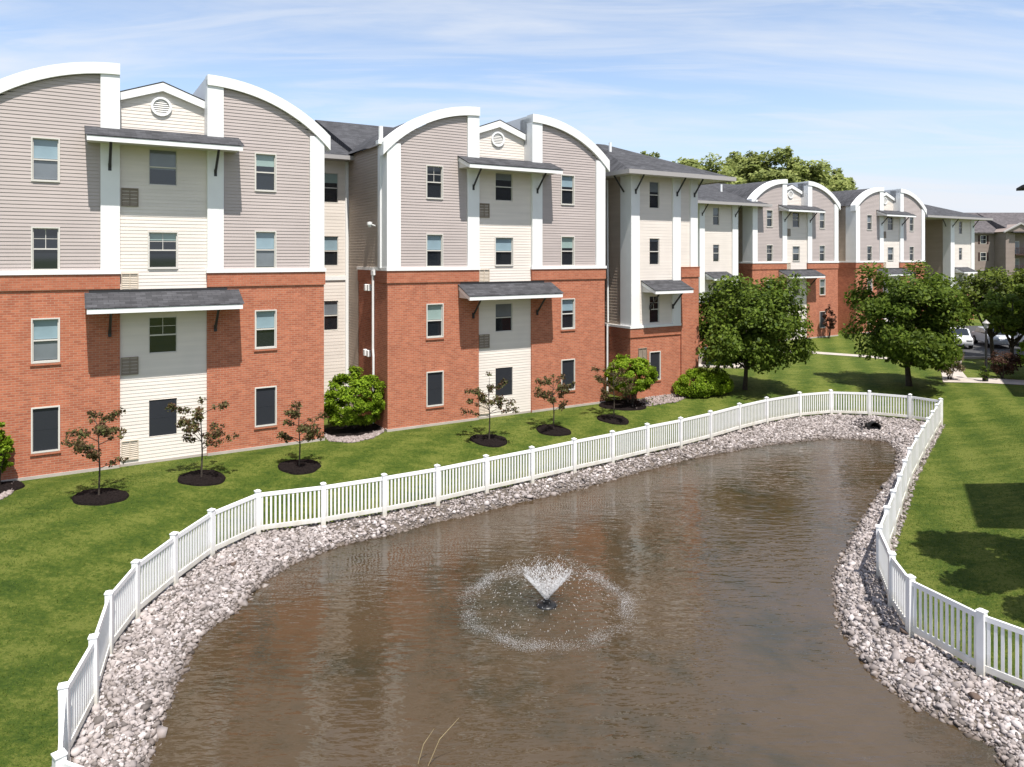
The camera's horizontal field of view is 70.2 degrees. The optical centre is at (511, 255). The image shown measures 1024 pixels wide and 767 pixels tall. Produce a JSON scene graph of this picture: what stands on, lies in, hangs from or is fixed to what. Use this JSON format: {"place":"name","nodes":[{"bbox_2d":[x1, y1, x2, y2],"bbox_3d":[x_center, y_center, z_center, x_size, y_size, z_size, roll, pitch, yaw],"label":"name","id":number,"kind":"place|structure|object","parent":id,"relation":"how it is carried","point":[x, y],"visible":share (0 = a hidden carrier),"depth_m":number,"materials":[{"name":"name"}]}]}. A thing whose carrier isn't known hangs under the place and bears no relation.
{"place":"outdoors","nodes":[
{"label":"outdoors","id":0,"kind":"place"},
{"bbox_2d":[0,313,1023,766],"bbox_3d":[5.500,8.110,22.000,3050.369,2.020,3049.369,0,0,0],"label":"lawn","id":1,"kind":"structure","parent":0,"point":[970,405],"depth_m":22.34,"materials":[{"name":"plant"}]},
{"bbox_2d":[0,489,13,499],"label":"gravel","id":2,"kind":"structure","parent":1,"relation":"on","point":[4,494],"depth_m":21.57,"materials":[{"name":"white gravel"}]},
{"bbox_2d":[0,481,24,493],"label":"mulch bed","id":3,"kind":"object","parent":1,"relation":"on","point":[10,485],"visible":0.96,"depth_m":22.27,"materials":[{"name":"black soil"}]},
{"bbox_2d":[0,422,14,484],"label":"upright shrub","id":4,"kind":"object","parent":3,"relation":"on","point":[7,443],"visible":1,"depth_m":22.30,"materials":[{"name":"green plant"}]},
{"bbox_2d":[71,488,128,505],"bbox_3d":[-12.184,7.135,21.550,1.582,0.218,1.329,0,0,0],"label":"mulch bed","id":5,"kind":"object","parent":1,"relation":"on","point":[92,497],"visible":0.99,"depth_m":21.42,"materials":[{"name":"black soil"}]},
{"bbox_2d":[61,407,128,494],"bbox_3d":[-12.336,5.856,21.533,1.790,2.662,1.735,0,0,-30],"label":"sapling","id":6,"kind":"object","parent":5,"relation":"on","point":[103,430],"visible":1,"depth_m":21.49,"materials":[{"name":"green plant"}]},
{"bbox_2d":[0,62,330,481],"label":"apartment block","id":7,"kind":"structure","parent":1,"relation":"on","point":[161,245],"depth_m":25.05,"materials":[{"name":"beige"}]},
{"bbox_2d":[30,405,60,455],"bbox_3d":[-14.961,5.594,23.373,0.840,1.532,0.130,0,0,-31],"label":"window","id":8,"kind":"structure","parent":7,"relation":"in","point":[45,421],"depth_m":23.37,"materials":[{"name":"grey glass"}]},
{"bbox_2d":[30,317,60,365],"bbox_3d":[-14.961,2.744,23.373,0.840,1.512,0.130,0,0,-31],"label":"window","id":9,"kind":"structure","parent":7,"relation":"in","point":[45,332],"depth_m":23.41,"materials":[{"name":"grey glass"}]},
{"bbox_2d":[31,227,59,270],"bbox_3d":[-14.976,-0.225,23.399,0.784,1.414,0.130,0,0,-31],"label":"window","id":10,"kind":"structure","parent":7,"relation":"in","point":[45,241],"depth_m":23.44,"materials":[{"name":"grey glass"}]},
{"bbox_2d":[31,136,59,181],"bbox_3d":[-14.976,-3.090,23.399,0.784,1.424,0.130,0,0,-31],"label":"window","id":11,"kind":"structure","parent":7,"relation":"in","point":[45,152],"depth_m":23.43,"materials":[{"name":"glass"}]},
{"bbox_2d":[149,398,176,436],"bbox_3d":[-12.094,5.580,25.252,0.880,1.260,0.071,0,0,-31],"label":"window","id":12,"kind":"structure","parent":7,"relation":"in","point":[161,421],"depth_m":25.20,"materials":[{"name":"grey glass"}]},
{"bbox_2d":[149,316,176,353],"bbox_3d":[-12.095,2.730,25.254,0.880,1.240,0.066,0,0,-31],"label":"window","id":13,"kind":"structure","parent":7,"relation":"in","point":[162,330],"depth_m":25.27,"materials":[{"name":"green glass"}]},
{"bbox_2d":[148,231,177,268],"bbox_3d":[-12.081,-0.200,25.225,0.964,1.304,0.130,0,0,-31],"label":"window","id":14,"kind":"structure","parent":7,"relation":"in","point":[163,245],"depth_m":25.27,"materials":[{"name":"grey glass"}]},
{"bbox_2d":[149,149,176,185],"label":"window","id":15,"kind":"structure","parent":7,"relation":"in","point":[162,163],"depth_m":25.27,"materials":[{"name":"grey glass"}]},
{"bbox_2d":[254,231,276,268],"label":"window","id":16,"kind":"structure","parent":7,"relation":"in","point":[265,243],"depth_m":27.03,"materials":[{"name":"glass"}]},
{"bbox_2d":[254,152,276,191],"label":"window","id":17,"kind":"structure","parent":7,"relation":"in","point":[265,166],"depth_m":27.03,"materials":[{"name":"grey glass"}]},
{"bbox_2d":[254,386,277,429],"bbox_3d":[-9.112,5.594,26.943,0.840,1.532,0.130,0,0,-31],"label":"window","id":18,"kind":"structure","parent":7,"relation":"in","point":[265,397],"depth_m":26.94,"materials":[{"name":"grey glass"}]},
{"bbox_2d":[254,309,277,351],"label":"window","id":19,"kind":"structure","parent":7,"relation":"in","point":[265,320],"depth_m":26.99,"materials":[{"name":"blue plastic"}]},
{"bbox_2d":[177,470,225,485],"bbox_3d":[-10.036,7.210,23.645,1.523,0.260,1.267,0,0,0],"label":"mulch bed","id":20,"kind":"object","parent":1,"relation":"on","point":[207,478],"visible":0.98,"depth_m":23.46,"materials":[{"name":"black soil"}]},
{"bbox_2d":[165,396,239,476],"bbox_3d":[-10.082,5.893,23.579,2.062,2.749,1.914,0,0,37],"label":"sapling","id":21,"kind":"object","parent":1,"relation":"on","point":[189,429],"visible":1,"depth_m":23.47,"materials":[{"name":"green plant"}]},
{"bbox_2d":[278,459,320,474],"bbox_3d":[-7.300,7.218,24.925,1.504,0.253,1.254,0,0,0],"label":"mulch bed","id":22,"kind":"object","parent":1,"relation":"on","point":[305,466],"visible":0.99,"depth_m":24.81,"materials":[{"name":"black soil"}]},
{"bbox_2d":[276,400,329,464],"bbox_3d":[-7.170,6.108,24.942,1.562,2.338,1.527,0,0,41],"label":"sapling","id":23,"kind":"object","parent":22,"relation":"on","point":[304,428],"visible":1,"depth_m":24.87,"materials":[{"name":"green plant"}]},
{"bbox_2d":[324,139,354,408],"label":"recessed wing","id":24,"kind":"structure","parent":1,"relation":"on","point":[338,158],"depth_m":33.23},
{"bbox_2d":[324,301,337,330],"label":"window","id":25,"kind":"structure","parent":24,"relation":"in","point":[330,307],"depth_m":33.14,"materials":[{"name":"black glass"}]},
{"bbox_2d":[324,236,337,265],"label":"window","id":26,"kind":"structure","parent":24,"relation":"in","point":[330,242],"depth_m":33.14,"materials":[{"name":"glass"}]},
{"bbox_2d":[324,173,337,202],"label":"window","id":27,"kind":"structure","parent":24,"relation":"in","point":[330,179],"depth_m":33.14,"materials":[{"name":"black glass"}]},
{"bbox_2d":[324,423,382,436],"bbox_3d":[-6.471,7.067,29.710,2.802,0.126,2.292,0,0,0],"label":"mulch bed","id":28,"kind":"object","parent":1,"relation":"on","point":[343,431],"visible":0.71,"depth_m":29.38,"materials":[{"name":"black soil"}]},
{"bbox_2d":[324,365,385,428],"bbox_3d":[-6.378,5.816,29.646,2.671,2.699,2.663,0,0,0],"label":"round bush","id":29,"kind":"object","parent":28,"relation":"on","point":[345,396],"visible":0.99,"depth_m":28.98,"materials":[{"name":"green plant"}]},
{"bbox_2d":[324,427,384,442],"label":"gravel","id":30,"kind":"structure","parent":1,"relation":"on","point":[351,439],"depth_m":28.27,"materials":[{"name":"beige gravel"}]},
{"bbox_2d":[315,106,609,431],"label":"apartment block","id":31,"kind":"structure","parent":1,"relation":"on","point":[476,252],"depth_m":31.84,"materials":[{"name":"beige"}]},
{"bbox_2d":[426,234,442,266],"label":"window","id":32,"kind":"structure","parent":31,"relation":"in","point":[434,242],"depth_m":30.62,"materials":[{"name":"glass"}]},
{"bbox_2d":[426,165,442,199],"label":"window","id":33,"kind":"structure","parent":31,"relation":"in","point":[434,174],"depth_m":30.61,"materials":[{"name":"glass"}]},
{"bbox_2d":[426,371,443,408],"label":"window","id":34,"kind":"structure","parent":31,"relation":"in","point":[434,379],"depth_m":30.52,"materials":[{"name":"grey glass"}]},
{"bbox_2d":[426,303,443,339],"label":"window","id":35,"kind":"structure","parent":31,"relation":"in","point":[434,312],"depth_m":30.59,"materials":[{"name":"grey plastic"}]},
{"bbox_2d":[496,367,511,395],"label":"window","id":36,"kind":"structure","parent":31,"relation":"in","point":[506,372],"depth_m":32.39,"materials":[{"name":"grey glass"}]},
{"bbox_2d":[496,303,511,331],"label":"window","id":37,"kind":"structure","parent":31,"relation":"in","point":[503,311],"depth_m":32.44,"materials":[{"name":"black glass"}]},
{"bbox_2d":[496,173,511,200],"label":"window","id":38,"kind":"structure","parent":31,"relation":"in","point":[503,180],"depth_m":32.44,"materials":[{"name":"black glass"}]},
{"bbox_2d":[495,237,513,265],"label":"window","id":39,"kind":"structure","parent":31,"relation":"in","point":[504,246],"depth_m":32.46,"materials":[{"name":"glass"}]},
{"bbox_2d":[561,236,574,265],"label":"window","id":40,"kind":"structure","parent":31,"relation":"in","point":[567,242],"depth_m":34.20,"materials":[{"name":"glass"}]},
{"bbox_2d":[561,174,574,204],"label":"window","id":41,"kind":"structure","parent":31,"relation":"in","point":[567,182],"depth_m":34.20,"materials":[{"name":"glass"}]},
{"bbox_2d":[561,359,575,391],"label":"window","id":42,"kind":"structure","parent":31,"relation":"in","point":[567,365],"depth_m":34.12,"materials":[{"name":"black glass"}]},
{"bbox_2d":[561,298,575,330],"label":"window","id":43,"kind":"structure","parent":31,"relation":"in","point":[567,305],"depth_m":34.16,"materials":[{"name":"grey plastic"}]},
{"bbox_2d":[469,434,506,447],"bbox_3d":[-0.942,7.274,28.688,1.548,0.290,1.311,0,0,0],"label":"mulch bed","id":44,"kind":"object","parent":1,"relation":"on","point":[494,441],"visible":0.98,"depth_m":28.54,"materials":[{"name":"brown soil"}]},
{"bbox_2d":[460,371,519,438],"bbox_3d":[-0.888,5.927,28.790,2.271,2.815,2.309,0,0,-26],"label":"sapling","id":45,"kind":"object","parent":1,"relation":"on","point":[498,399],"visible":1,"depth_m":28.63,"materials":[{"name":"green plant"}]},
{"bbox_2d":[51,413,1023,766],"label":"riprap rocks","id":46,"kind":"object","parent":1,"relation":"on","point":[855,591],"visible":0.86,"depth_m":15.96,"materials":[{"name":"stone"}]},
{"bbox_2d":[51,389,1023,766],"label":"picket fence","id":47,"kind":"object","parent":1,"relation":"on","point":[125,603],"visible":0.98,"depth_m":20.00,"materials":[{"name":"white plastic"}]},
{"bbox_2d":[536,424,570,435],"bbox_3d":[1.744,7.294,30.435,1.514,0.284,1.267,0,0,0],"label":"mulch bed","id":48,"kind":"object","parent":1,"relation":"on","point":[547,429],"visible":1,"depth_m":30.28,"materials":[{"name":"brown soil"}]},
{"bbox_2d":[532,373,575,428],"bbox_3d":[1.754,6.117,30.350,1.800,2.480,2.020,0,0,0],"label":"sapling","id":49,"kind":"object","parent":48,"relation":"on","point":[551,399],"visible":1,"depth_m":30.39,"materials":[{"name":"green plant"}]},
{"bbox_2d":[597,414,628,424],"bbox_3d":[4.501,7.304,32.489,1.479,0.283,1.238,0,0,0],"label":"mulch bed","id":50,"kind":"object","parent":1,"relation":"on","point":[615,420],"visible":0.99,"depth_m":32.32,"materials":[{"name":"brown soil"}]},
{"bbox_2d":[591,362,635,417],"bbox_3d":[4.549,6.041,32.443,2.008,2.637,2.025,0,0,13],"label":"sapling","id":51,"kind":"object","parent":1,"relation":"on","point":[600,380],"visible":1,"depth_m":32.40,"materials":[{"name":"green plant"}]},
{"bbox_2d":[599,399,646,410],"bbox_3d":[5.288,7.154,34.880,2.595,0.256,1.817,0,0,-21],"label":"mulch bed","id":52,"kind":"object","parent":1,"relation":"on","point":[622,404],"visible":0.94,"depth_m":34.59,"materials":[{"name":"brown soil"}]},
{"bbox_2d":[604,353,657,403],"bbox_3d":[5.737,5.956,34.785,2.646,2.527,2.868,0,0,0],"label":"round bush","id":53,"kind":"object","parent":52,"relation":"on","point":[639,367],"visible":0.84,"depth_m":34.50,"materials":[{"name":"green plant"}]},
{"bbox_2d":[633,393,688,406],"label":"gravel","id":54,"kind":"structure","parent":1,"relation":"on","point":[668,398],"depth_m":36.24,"materials":[{"name":"beige gravel"}]},
{"bbox_2d":[596,142,735,398],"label":"stair tower","id":55,"kind":"structure","parent":1,"relation":"on","point":[652,270],"depth_m":37.17,"materials":[{"name":"beige"}]},
{"bbox_2d":[650,296,658,322],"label":"window","id":56,"kind":"structure","parent":55,"relation":"in","point":[654,312],"depth_m":37.03,"materials":[{"name":"black glass"}]},
{"bbox_2d":[650,238,658,264],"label":"window","id":57,"kind":"structure","parent":55,"relation":"in","point":[654,242],"depth_m":37.03,"materials":[{"name":"black glass"}]},
{"bbox_2d":[650,182,658,207],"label":"window","id":58,"kind":"structure","parent":55,"relation":"in","point":[654,186],"depth_m":37.03,"materials":[{"name":"black glass"}]},
{"bbox_2d":[649,351,660,380],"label":"window","id":59,"kind":"structure","parent":55,"relation":"in","point":[654,359],"depth_m":36.98,"materials":[{"name":"grey glass"}]},
{"bbox_2d":[672,157,716,172],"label":"tree","id":60,"kind":"object","parent":1,"relation":"on","point":[692,162],"visible":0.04,"depth_m":98.40,"materials":[{"name":"green plant"}]},
{"bbox_2d":[672,366,734,397],"bbox_3d":[9.772,6.496,37.911,3.969,1.540,2.405,0,0,-41],"label":"hedge","id":61,"kind":"object","parent":1,"relation":"on","point":[720,383],"visible":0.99,"depth_m":37.27,"materials":[{"name":"green plant"}]},
{"bbox_2d":[688,152,743,183],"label":"tree","id":62,"kind":"object","parent":1,"relation":"on","point":[725,168],"visible":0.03,"depth_m":101.75,"materials":[{"name":"green plant"}]},
{"bbox_2d":[698,184,771,348],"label":"stair tower","id":63,"kind":"structure","parent":1,"relation":"on","point":[718,210],"depth_m":56.95,"materials":[{"name":"beige"}]},
{"bbox_2d":[713,245,718,261],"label":"window","id":64,"kind":"structure","parent":63,"relation":"in","point":[715,247],"depth_m":56.88,"materials":[{"name":"grey glass"}]},
{"bbox_2d":[713,208,718,224],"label":"window","id":65,"kind":"structure","parent":63,"relation":"in","point":[715,210],"depth_m":56.88,"materials":[{"name":"grey glass"}]},
{"bbox_2d":[725,150,758,183],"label":"tree","id":66,"kind":"object","parent":1,"relation":"on","point":[740,160],"visible":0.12,"depth_m":107.44,"materials":[{"name":"green plant"}]},
{"bbox_2d":[695,271,818,389],"bbox_3d":[12.652,4.064,39.805,6.868,6.564,7.726,0,0,0],"label":"tree","id":67,"kind":"object","parent":1,"relation":"on","point":[760,331],"visible":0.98,"depth_m":37.74,"materials":[{"name":"green plant"}]},
{"bbox_2d":[704,179,840,340],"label":"apartment block","id":68,"kind":"structure","parent":1,"relation":"on","point":[794,227],"depth_m":62.04,"materials":[{"name":"beige"}]},
{"bbox_2d":[766,245,772,261],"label":"window","id":69,"kind":"structure","parent":68,"relation":"in","point":[769,248],"depth_m":60.17,"materials":[{"name":"grey glass"}]},
{"bbox_2d":[766,210,772,226],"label":"window","id":70,"kind":"structure","parent":68,"relation":"in","point":[769,213],"depth_m":60.15,"materials":[{"name":"grey glass"}]},
{"bbox_2d":[792,246,799,260],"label":"window","id":71,"kind":"structure","parent":68,"relation":"in","point":[795,249],"depth_m":61.96,"materials":[{"name":"grey glass"}]},
{"bbox_2d":[793,213,798,226],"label":"window","id":72,"kind":"structure","parent":68,"relation":"in","point":[795,215],"depth_m":61.99,"materials":[{"name":"grey glass"}]},
{"bbox_2d":[819,245,824,260],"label":"window","id":73,"kind":"structure","parent":68,"relation":"in","point":[821,247],"depth_m":63.70,"materials":[{"name":"grey plastic"}]},
{"bbox_2d":[819,213,824,228],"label":"window","id":74,"kind":"structure","parent":68,"relation":"in","point":[821,215],"depth_m":63.70,"materials":[{"name":"grey plastic"}]},
{"bbox_2d":[819,311,825,328],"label":"window","id":75,"kind":"structure","parent":68,"relation":"in","point":[821,319],"depth_m":63.55,"materials":[{"name":"black glass"}]},
{"bbox_2d":[819,279,825,295],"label":"window","id":76,"kind":"structure","parent":68,"relation":"in","point":[822,282],"depth_m":63.72,"materials":[{"name":"grey plastic"}]},
{"bbox_2d":[745,146,808,182],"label":"tree","id":77,"kind":"object","parent":1,"relation":"on","point":[764,170],"visible":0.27,"depth_m":104.40,"materials":[{"name":"green plant"}]},
{"bbox_2d":[780,156,850,191],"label":"tree","id":78,"kind":"object","parent":1,"relation":"on","point":[816,174],"visible":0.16,"depth_m":105.37,"materials":[{"name":"green plant"}]},
{"bbox_2d":[822,304,836,338],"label":"burgundy shrub","id":79,"kind":"object","parent":1,"relation":"on","point":[831,324],"visible":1,"depth_m":62.64,"materials":[{"name":"brown plant"}]},
{"bbox_2d":[822,167,850,189],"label":"tree","id":80,"kind":"object","parent":1,"relation":"on","point":[838,174],"visible":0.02,"depth_m":109.66,"materials":[{"name":"green plant"}]},
{"bbox_2d":[790,350,886,358],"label":"path","id":81,"kind":"structure","parent":1,"relation":"on","point":[828,353],"depth_m":52.37,"materials":[{"name":"concrete"}]},
{"bbox_2d":[861,419,880,429],"bbox_3d":[16.512,7.824,33.548,0.540,0.540,0.800,0,0,0],"label":"drain pipe","id":82,"kind":"object","parent":1,"relation":"on","point":[872,423],"visible":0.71,"depth_m":33.30,"materials":[{"name":"black plastic"}]},
{"bbox_2d":[832,187,926,333],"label":"apartment block","id":83,"kind":"structure","parent":1,"relation":"on","point":[882,227],"depth_m":67.78,"materials":[{"name":"beige"}]},
{"bbox_2d":[867,246,871,260],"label":"window","id":84,"kind":"structure","parent":83,"relation":"in","point":[869,251],"depth_m":67.35,"materials":[{"name":"grey glass"}]},
{"bbox_2d":[867,215,871,229],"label":"window","id":85,"kind":"structure","parent":83,"relation":"in","point":[869,227],"depth_m":67.35,"materials":[{"name":"grey plastic"}]},
{"bbox_2d":[887,247,893,260],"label":"window","id":86,"kind":"structure","parent":83,"relation":"in","point":[890,250],"depth_m":69.17,"materials":[{"name":"grey plastic"}]},
{"bbox_2d":[909,246,913,260],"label":"window","id":87,"kind":"structure","parent":83,"relation":"in","point":[911,250],"depth_m":70.91,"materials":[{"name":"grey glass"}]},
{"bbox_2d":[909,217,913,231],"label":"window","id":88,"kind":"structure","parent":83,"relation":"in","point":[911,219],"depth_m":70.91,"materials":[{"name":"grey plastic"}]},
{"bbox_2d":[839,260,978,385],"bbox_3d":[21.512,3.709,40.000,6.451,7.081,6.668,0,0,44],"label":"tree","id":89,"kind":"object","parent":1,"relation":"on","point":[908,334],"visible":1,"depth_m":38.68,"materials":[{"name":"green plant"}]},
{"bbox_2d":[937,350,965,379],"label":"pale shrub","id":90,"kind":"object","parent":1,"relation":"on","point":[959,367],"visible":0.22,"depth_m":41.43,"materials":[{"name":"beige plant"}]},
{"bbox_2d":[924,204,992,319],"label":"stair tower","id":91,"kind":"structure","parent":1,"relation":"on","point":[949,243],"depth_m":79.78,"materials":[{"name":"beige"}]},
{"bbox_2d":[967,691,982,700],"bbox_3d":[8.249,7.837,12.970,0.257,0.165,0.162,0,0,33],"label":"boulder","id":92,"kind":"object","parent":1,"relation":"on","point":[975,696],"visible":1,"depth_m":12.95,"materials":[{"name":"beige stone"}]},
{"bbox_2d":[962,356,1004,358],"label":"kerb","id":93,"kind":"structure","parent":1,"relation":"on","point":[973,357],"depth_m":50.35,"materials":[{"name":"concrete"}]},
{"bbox_2d":[978,365,989,381],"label":"evergreen shrub","id":94,"kind":"object","parent":1,"relation":"on","point":[984,373],"visible":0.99,"depth_m":41.10,"materials":[{"name":"green plant"}]},
{"bbox_2d":[950,266,1023,358],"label":"tree","id":95,"kind":"object","parent":1,"relation":"on","point":[977,289],"visible":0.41,"depth_m":49.26,"materials":[{"name":"green plant"}]},
{"bbox_2d":[968,213,1023,289],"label":"brown apartment building","id":96,"kind":"structure","parent":1,"relation":"on","point":[999,240],"depth_m":119.89,"materials":[{"name":"grey"}]},
{"bbox_2d":[978,235,988,243],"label":"window","id":97,"kind":"structure","parent":96,"relation":"in","point":[981,238],"depth_m":119.95,"materials":[{"name":"grey plastic"}]},
{"bbox_2d":[978,252,988,260],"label":"window","id":98,"kind":"structure","parent":96,"relation":"in","point":[981,255],"depth_m":119.95,"materials":[{"name":"grey plastic"}]},
{"bbox_2d":[977,283,1023,361],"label":"tree","id":99,"kind":"object","parent":1,"relation":"on","point":[1001,310],"visible":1,"depth_m":45.59,"materials":[{"name":"green plant"}]},
{"bbox_2d":[984,350,1023,378],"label":"burgundy shrub","id":100,"kind":"object","parent":1,"relation":"on","point":[1006,366],"visible":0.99,"depth_m":41.97,"materials":[{"name":"brown plant"}]},
{"bbox_2d":[1016,341,1023,365],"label":"yellow shrub","id":101,"kind":"object","parent":1,"relation":"on","point":[1021,345],"visible":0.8,"depth_m":44.76,"materials":[{"name":"green plant"}]},
{"bbox_2d":[0,0,1023,212],"label":"sky","id":102,"kind":"structure","parent":0,"point":[924,98],"materials":[{"name":"blue"}]},
{"bbox_2d":[149,439,1004,766],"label":"water","id":103,"kind":"structure","parent":0,"point":[689,621],"depth_m":15.19,"materials":[{"name":"brown liquid"}]},
{"bbox_2d":[536,598,556,609],"bbox_3d":[0.830,7.802,16.952,4.495,1.237,4.625,0,0,0],"label":"pond fountain","id":104,"kind":"object","parent":103,"relation":"on","point":[546,604],"visible":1,"depth_m":16.87,"materials":[{"name":"black plastic"}]},
{"bbox_2d":[941,370,1023,384],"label":"pavement","id":105,"kind":"structure","parent":0,"point":[957,376],"depth_m":41.41,"materials":[{"name":"concrete"}]},
{"bbox_2d":[983,320,988,380],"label":"lamp post","id":106,"kind":"object","parent":105,"relation":"on","point":[986,323],"visible":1,"depth_m":41.14,"materials":[{"name":"grey metal"}]},
{"bbox_2d":[955,326,1023,355],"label":"car park","id":107,"kind":"structure","parent":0,"point":[978,349],"depth_m":55.23,"materials":[{"name":"grey asphalt"}]},
{"bbox_2d":[942,327,972,348],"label":"parked car","id":108,"kind":"object","parent":107,"relation":"on","point":[967,338],"visible":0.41,"depth_m":55.66,"materials":[{"name":"white paint"}]},
{"bbox_2d":[971,326,1014,347],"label":"parked car","id":109,"kind":"object","parent":107,"relation":"on","point":[977,334],"visible":0.46,"depth_m":56.66,"materials":[{"name":"silver metal"}]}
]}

